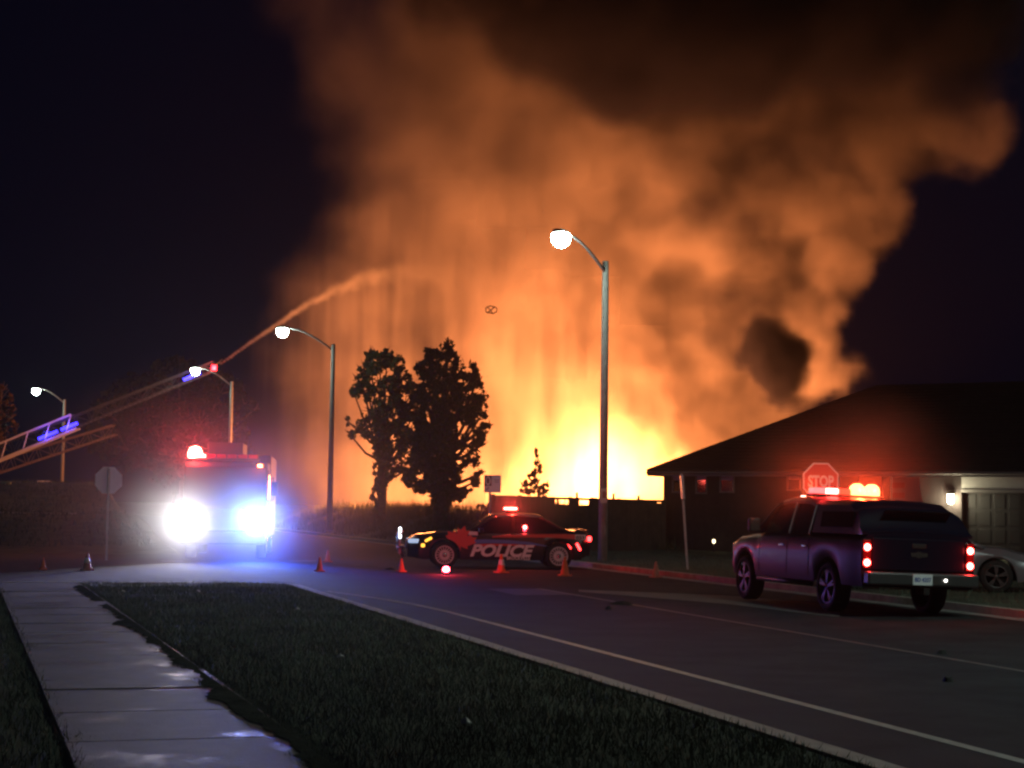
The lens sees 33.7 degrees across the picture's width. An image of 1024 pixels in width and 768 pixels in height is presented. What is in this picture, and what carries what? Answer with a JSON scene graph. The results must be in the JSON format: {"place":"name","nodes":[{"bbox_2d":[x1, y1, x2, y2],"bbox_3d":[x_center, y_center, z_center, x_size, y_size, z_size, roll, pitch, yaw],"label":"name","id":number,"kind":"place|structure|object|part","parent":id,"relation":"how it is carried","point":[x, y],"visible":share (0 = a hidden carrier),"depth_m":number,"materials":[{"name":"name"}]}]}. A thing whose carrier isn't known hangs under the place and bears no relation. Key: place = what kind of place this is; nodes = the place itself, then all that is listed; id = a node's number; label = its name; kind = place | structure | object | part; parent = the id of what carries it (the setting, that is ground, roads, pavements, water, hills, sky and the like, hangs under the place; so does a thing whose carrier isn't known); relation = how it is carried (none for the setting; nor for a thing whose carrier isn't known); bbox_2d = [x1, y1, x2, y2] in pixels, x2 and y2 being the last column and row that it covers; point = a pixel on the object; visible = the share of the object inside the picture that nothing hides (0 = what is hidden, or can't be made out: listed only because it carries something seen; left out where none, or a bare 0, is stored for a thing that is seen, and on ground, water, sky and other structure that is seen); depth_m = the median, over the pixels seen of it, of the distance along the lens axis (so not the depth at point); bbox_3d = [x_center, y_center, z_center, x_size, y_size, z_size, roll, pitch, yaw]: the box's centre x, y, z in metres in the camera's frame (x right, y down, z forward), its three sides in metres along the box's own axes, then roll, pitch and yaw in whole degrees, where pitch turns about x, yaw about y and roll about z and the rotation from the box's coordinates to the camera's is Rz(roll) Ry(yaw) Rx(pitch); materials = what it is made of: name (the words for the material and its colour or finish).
{"place":"outdoors","nodes":[
{"label":"outdoors","id":0,"kind":"place"},
{"bbox_2d":[0,553,261,582],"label":"side street","id":1,"kind":"structure","parent":0,"point":[19,567],"depth_m":41.10,"materials":[{"name":"grey asphalt"}]},
{"bbox_2d":[39,558,46,569],"bbox_3d":[-11.162,4.282,40.232,0.178,0.286,0.178,3,-5,-26],"label":"traffic cone","id":2,"kind":"object","parent":1,"relation":"on","point":[43,566],"visible":1,"depth_m":40.18,"materials":[{"name":"orange plastic"}]},
{"bbox_2d":[80,553,93,570],"bbox_3d":[-10.128,4.233,40.296,0.263,0.421,0.263,3,-5,-32],"label":"traffic cone","id":3,"kind":"object","parent":1,"relation":"on","point":[87,565],"visible":1,"depth_m":40.23,"materials":[{"name":"orange plastic"}]},
{"bbox_2d":[95,467,121,559],"bbox_3d":[-11.328,3.630,47.335,0.747,2.612,0.066,3,-5,-26],"label":"stop sign","id":4,"kind":"object","parent":1,"relation":"on","point":[108,481],"visible":1,"depth_m":47.36,"materials":[{"name":"metal"}]},
{"bbox_2d":[0,583,311,767],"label":"sidewalk","id":5,"kind":"structure","parent":0,"point":[134,699],"depth_m":13.11,"materials":[{"name":"grey concrete"}]},
{"bbox_2d":[485,305,496,313],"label":"flying debris","id":6,"kind":"object","parent":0,"point":[491,312],"visible":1,"depth_m":84.49,"materials":[{"name":"black"}]},
{"bbox_2d":[0,481,1023,767],"bbox_3d":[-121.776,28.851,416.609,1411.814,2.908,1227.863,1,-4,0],"label":"ground","id":7,"kind":"structure","parent":0,"point":[142,529],"depth_m":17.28,"materials":[{"name":"green plant"}]},
{"bbox_2d":[0,384,19,456],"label":"autumn tree","id":8,"kind":"object","parent":7,"relation":"on","point":[4,417],"visible":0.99,"depth_m":120.21,"materials":[{"name":"brown plant"}]},
{"bbox_2d":[0,512,76,513],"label":"kerb","id":9,"kind":"structure","parent":7,"relation":"on","point":[36,512],"depth_m":74.08,"materials":[{"name":"concrete"}]},
{"bbox_2d":[0,588,93,767],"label":"grass","id":10,"kind":"structure","parent":7,"relation":"on","point":[26,730],"depth_m":12.03,"materials":[{"name":"green plant"}]},
{"bbox_2d":[31,387,65,481],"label":"street lamp","id":11,"kind":"object","parent":7,"relation":"on","point":[35,390],"visible":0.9,"depth_m":127.83,"materials":[{"name":"metal"}]},
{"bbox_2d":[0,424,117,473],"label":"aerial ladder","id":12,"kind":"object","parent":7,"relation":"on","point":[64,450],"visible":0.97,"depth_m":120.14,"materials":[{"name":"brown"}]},
{"bbox_2d":[0,478,155,546],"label":"hedge","id":13,"kind":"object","parent":7,"relation":"on","point":[53,516],"depth_m":71.62,"materials":[{"name":"green plant"}]},
{"bbox_2d":[0,359,222,461],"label":"aerial ladder","id":14,"kind":"object","parent":7,"relation":"on","point":[65,430],"visible":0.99,"depth_m":114.39,"materials":[{"name":"grey metal"}]},
{"bbox_2d":[0,582,296,585],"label":"kerb","id":15,"kind":"structure","parent":7,"relation":"on","point":[140,582],"depth_m":32.06,"materials":[{"name":"concrete"}]},
{"bbox_2d":[82,354,259,503],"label":"spreading tree","id":16,"kind":"object","parent":7,"relation":"on","point":[169,447],"visible":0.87,"depth_m":137.32,"materials":[{"name":"green plant"}]},
{"bbox_2d":[72,585,350,767],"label":"soil edge","id":17,"kind":"object","parent":7,"relation":"on","point":[238,704],"visible":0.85,"depth_m":12.86,"materials":[{"name":"brown soil"}]},
{"bbox_2d":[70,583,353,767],"bbox_3d":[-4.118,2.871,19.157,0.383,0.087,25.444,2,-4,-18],"label":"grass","id":18,"kind":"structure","parent":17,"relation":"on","point":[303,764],"depth_m":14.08,"materials":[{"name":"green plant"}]},
{"bbox_2d":[190,366,232,442],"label":"street lamp","id":19,"kind":"object","parent":7,"relation":"on","point":[195,370],"visible":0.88,"depth_m":108.03,"materials":[{"name":"metal"}]},
{"bbox_2d":[275,326,334,530],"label":"street lamp","id":20,"kind":"object","parent":7,"relation":"on","point":[282,331],"visible":1,"depth_m":80.92,"materials":[{"name":"metal"}]},
{"bbox_2d":[344,345,425,524],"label":"broadleaf tree","id":21,"kind":"object","parent":7,"relation":"on","point":[382,426],"visible":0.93,"depth_m":85.93,"materials":[{"name":"green plant"}]},
{"bbox_2d":[400,337,492,531],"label":"broadleaf tree","id":22,"kind":"object","parent":7,"relation":"on","point":[436,457],"visible":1,"depth_m":73.86,"materials":[{"name":"green plant"}]},
{"bbox_2d":[460,717,470,723],"bbox_3d":[-0.322,2.369,11.908,0.080,0.046,0.092,1,-4,-7],"label":"paper scrap","id":23,"kind":"object","parent":7,"relation":"on","point":[465,720],"visible":0.93,"depth_m":11.89,"materials":[{"name":"grey paper"}]},
{"bbox_2d":[275,498,683,550],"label":"weeds","id":24,"kind":"object","parent":7,"relation":"on","point":[403,510],"visible":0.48,"depth_m":85.62,"materials":[{"name":"green plant"}]},
{"bbox_2d":[472,502,488,523],"bbox_3d":[-0.991,5.073,59.828,0.836,1.829,0.990,-3,-6,41],"label":"bush","id":25,"kind":"object","parent":7,"relation":"on","point":[483,507],"visible":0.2,"depth_m":59.80,"materials":[{"name":"green plant"}]},
{"bbox_2d":[484,475,500,514],"bbox_3d":[-0.689,4.468,58.359,0.585,2.637,0.129,1,-4,-4],"label":"property sign","id":26,"kind":"object","parent":7,"relation":"on","point":[492,483],"visible":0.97,"depth_m":58.38,"materials":[{"name":"metal"}]},
{"bbox_2d":[519,447,549,495],"bbox_3d":[0.838,4.537,63.784,1.221,4.327,0.614,1,-4,0],"label":"sapling","id":27,"kind":"object","parent":7,"relation":"on","point":[531,483],"visible":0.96,"depth_m":63.84,"materials":[{"name":"green plant"}]},
{"bbox_2d":[491,494,665,551],"bbox_3d":[2.495,4.987,59.586,8.435,2.068,0.140,4,-6,-41],"label":"board fence","id":28,"kind":"object","parent":7,"relation":"on","point":[635,524],"visible":0.46,"depth_m":60.43,"materials":[{"name":"brown wood"}]},
{"bbox_2d":[551,228,608,560],"bbox_3d":[1.943,0.520,49.350,0.556,9.876,2.916,-2,-5,33],"label":"street lamp","id":29,"kind":"object","parent":7,"relation":"on","point":[560,237],"visible":0.98,"depth_m":50.20,"materials":[{"name":"metal"}]},
{"bbox_2d":[538,492,639,502],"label":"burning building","id":30,"kind":"structure","parent":7,"relation":"on","point":[613,496],"depth_m":98.02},
{"bbox_2d":[680,474,688,568],"bbox_3d":[4.444,3.595,43.521,0.056,2.574,0.420,-3,-4,0],"label":"sign post","id":31,"kind":"object","parent":7,"relation":"on","point":[683,504],"visible":0.82,"depth_m":43.45,"materials":[{"name":"metal"}]},
{"bbox_2d":[803,463,838,492],"bbox_3d":[6.153,2.831,33.706,0.736,2.514,0.066,1,-4,-8],"label":"stop sign","id":32,"kind":"object","parent":7,"relation":"on","point":[822,475],"visible":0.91,"depth_m":33.75,"materials":[{"name":"metal"}]},
{"bbox_2d":[646,381,1023,559],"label":"house","id":33,"kind":"structure","parent":7,"relation":"on","point":[956,449],"depth_m":61.41,"materials":[{"name":"brick"}]},
{"bbox_2d":[672,476,684,492],"bbox_3d":[6.205,3.716,63.065,0.503,0.689,0.090,-2,-5,30],"label":"window","id":34,"kind":"structure","parent":33,"relation":"in","point":[676,488],"depth_m":63.10,"materials":[{"name":"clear glass"}]},
{"bbox_2d":[695,476,706,493],"bbox_3d":[7.016,3.708,62.587,0.455,0.720,0.090,-2,-5,30],"label":"window","id":35,"kind":"structure","parent":33,"relation":"in","point":[701,481],"depth_m":62.59,"materials":[{"name":"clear glass"}]},
{"bbox_2d":[719,476,734,492],"bbox_3d":[7.898,3.660,62.074,0.570,0.674,0.090,-2,-5,30],"label":"window","id":36,"kind":"structure","parent":33,"relation":"in","point":[726,482],"depth_m":62.08,"materials":[{"name":"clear glass"}]},
{"bbox_2d":[786,476,800,490],"bbox_3d":[10.137,3.550,60.770,0.529,0.582,0.090,-2,-5,30],"label":"window","id":37,"kind":"structure","parent":33,"relation":"in","point":[793,482],"depth_m":60.77,"materials":[{"name":"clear glass"}]},
{"bbox_2d":[963,493,1019,559],"bbox_3d":[16.326,4.879,57.387,1.969,2.350,0.075,-2,-5,30],"label":"garage door","id":38,"kind":"structure","parent":33,"relation":"in","point":[992,519],"depth_m":57.36,"materials":[{"name":"paint"}]},
{"bbox_2d":[851,539,1023,592],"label":"parked car","id":39,"kind":"object","parent":7,"relation":"on","point":[991,571],"visible":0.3,"depth_m":33.10,"materials":[{"name":"silver metal"}]},
{"bbox_2d":[0,0,1023,506],"label":"sky","id":40,"kind":"structure","parent":0,"point":[793,207],"materials":[{"name":"black"}]},
{"bbox_2d":[139,516,1023,767],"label":"road","id":41,"kind":"structure","parent":0,"point":[978,705],"depth_m":21.41,"materials":[{"name":"grey asphalt"}]},
{"bbox_2d":[172,442,277,557],"bbox_3d":[-8.895,3.661,53.692,3.080,3.540,8.630,1,-4,-6],"label":"fire engine","id":42,"kind":"object","parent":41,"relation":"on","point":[230,492],"visible":1,"depth_m":49.94,"materials":[{"name":"red"}]},
{"bbox_2d":[266,470,269,533],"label":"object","id":43,"kind":"structure","parent":42,"relation":"in","point":[268,490],"depth_m":50.64,"materials":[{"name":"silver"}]},
{"bbox_2d":[314,557,324,571],"bbox_3d":[-4.739,4.443,41.626,0.216,0.346,0.216,3,-5,-27],"label":"traffic cone","id":44,"kind":"object","parent":41,"relation":"on","point":[319,568],"visible":1,"depth_m":41.57,"materials":[{"name":"orange plastic"}]},
{"bbox_2d":[323,551,332,561],"bbox_3d":[-5.269,4.933,48.337,0.204,0.328,0.204,-2,-5,37],"label":"traffic cone","id":45,"kind":"object","parent":41,"relation":"on","point":[327,558],"visible":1,"depth_m":48.29,"materials":[{"name":"orange plastic"}]},
{"bbox_2d":[396,558,406,571],"bbox_3d":[-2.747,4.504,42.020,0.210,0.337,0.210,3,-5,-29],"label":"traffic cone","id":46,"kind":"object","parent":41,"relation":"on","point":[401,567],"visible":1,"depth_m":41.97,"materials":[{"name":"orange plastic"}]},
{"bbox_2d":[442,566,449,574],"bbox_3d":[-1.594,4.502,40.827,0.200,0.200,0.200,1,-4,0],"label":"road flare","id":47,"kind":"object","parent":41,"relation":"on","point":[446,569],"visible":1,"depth_m":40.76,"materials":[{"name":"red plastic"}]},
{"bbox_2d":[396,507,590,569],"bbox_3d":[-0.537,4.162,45.866,5.190,1.638,2.220,1,-4,-5],"label":"police car","id":48,"kind":"object","parent":41,"relation":"on","point":[513,533],"visible":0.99,"depth_m":45.02,"materials":[{"name":"black paint"}]},
{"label":"windows","id":49,"kind":"part","parent":48,"relation":"part of","materials":[{"name":"black glass"}]},
{"bbox_2d":[493,554,508,572],"bbox_3d":[-0.266,4.490,42.260,0.292,0.467,0.292,4,-5,-34],"label":"traffic cone","id":50,"kind":"object","parent":41,"relation":"on","point":[501,567],"visible":1,"depth_m":42.19,"materials":[{"name":"orange plastic"}]},
{"bbox_2d":[489,589,570,594],"bbox_3d":[0.362,4.053,32.944,1.229,0.001,2.473,2,-4,-14],"label":"road patch","id":51,"kind":"object","parent":41,"relation":"on","point":[527,591],"visible":1,"depth_m":32.83,"materials":[{"name":"grey asphalt"}]},
{"bbox_2d":[558,557,571,575],"bbox_3d":[1.280,4.415,40.910,0.290,0.465,0.290,2,-4,-11],"label":"traffic cone","id":52,"kind":"object","parent":41,"relation":"on","point":[564,570],"visible":1,"depth_m":40.84,"materials":[{"name":"orange plastic"}]},
{"bbox_2d":[290,585,904,767],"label":"kerb","id":53,"kind":"structure","parent":41,"relation":"on","point":[813,744],"depth_m":13.70,"materials":[{"name":"concrete"}]},
{"bbox_2d":[608,601,632,603],"bbox_3d":[1.879,3.777,29.220,0.470,0.054,0.192,0,-4,11],"label":"road debris","id":54,"kind":"object","parent":41,"relation":"on","point":[622,602],"visible":1,"depth_m":29.16,"materials":[{"name":"black"}]},
{"bbox_2d":[275,528,1023,618],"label":"kerb","id":55,"kind":"structure","parent":41,"relation":"on","point":[989,610],"depth_m":35.02,"materials":[{"name":"concrete"}]},
{"bbox_2d":[275,530,1023,620],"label":"gutter","id":56,"kind":"object","parent":41,"relation":"on","point":[943,610],"visible":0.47,"depth_m":34.52,"materials":[{"name":"concrete"}]},
{"bbox_2d":[649,561,662,577],"bbox_3d":[3.471,4.472,40.750,0.242,0.389,0.242,3,-5,-29],"label":"traffic cone","id":57,"kind":"object","parent":41,"relation":"on","point":[655,573],"visible":1,"depth_m":40.69,"materials":[{"name":"orange plastic"}]},
{"bbox_2d":[327,591,1023,762],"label":"edge line","id":58,"kind":"object","parent":41,"relation":"on","point":[1008,757],"visible":1,"depth_m":15.07,"materials":[{"name":"paint"}]},
{"bbox_2d":[579,590,839,616],"bbox_3d":[4.003,3.936,30.659,2.199,0.001,8.597,3,-5,-29],"label":"concrete apron","id":59,"kind":"object","parent":41,"relation":"on","point":[803,607],"visible":0.91,"depth_m":30.62,"materials":[{"name":"grey concrete"}]},
{"bbox_2d":[542,589,1023,671],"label":"lane line","id":60,"kind":"object","parent":41,"relation":"on","point":[811,635],"visible":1,"depth_m":22.10,"materials":[{"name":"paint"}]},
{"bbox_2d":[733,484,978,612],"bbox_3d":[5.738,2.785,29.222,2.480,2.145,5.840,4,-5,-15],"label":"pickup truck","id":61,"kind":"object","parent":41,"relation":"on","point":[836,543],"visible":1,"depth_m":27.23,"materials":[{"name":"black paint"}]},
{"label":"cab windows","id":62,"kind":"part","parent":61,"relation":"part of","materials":[{"name":"black glass"}]},
{"bbox_3d":[5.289,2.198,27.481,0.059,0.257,1.150,4,-5,-15],"label":"topper window","id":63,"kind":"part","parent":61,"relation":"part of","materials":[{"name":"black glass"}]},
{"bbox_3d":[6.398,2.151,26.885,1.160,0.258,0.266,4,-5,-15],"label":"topper rear window","id":64,"kind":"part","parent":61,"relation":"part of","materials":[{"name":"black glass"}]},
{"bbox_2d":[936,649,946,653],"bbox_3d":[5.044,3.140,19.841,0.133,0.052,0.144,0,-4,11],"label":"road debris","id":65,"kind":"object","parent":41,"relation":"on","point":[941,651],"visible":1,"depth_m":19.80,"materials":[{"name":"black"}]},
{"bbox_2d":[942,676,953,681],"bbox_3d":[4.277,2.894,16.595,0.107,0.050,0.111,2,-4,-13],"label":"road debris","id":66,"kind":"object","parent":41,"relation":"on","point":[947,679],"visible":1,"depth_m":16.56,"materials":[{"name":"black"}]},
{"bbox_2d":[575,549,1023,607],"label":"grass","id":67,"kind":"structure","parent":0,"point":[729,567],"depth_m":45.38,"materials":[{"name":"green plant"}]}
]}

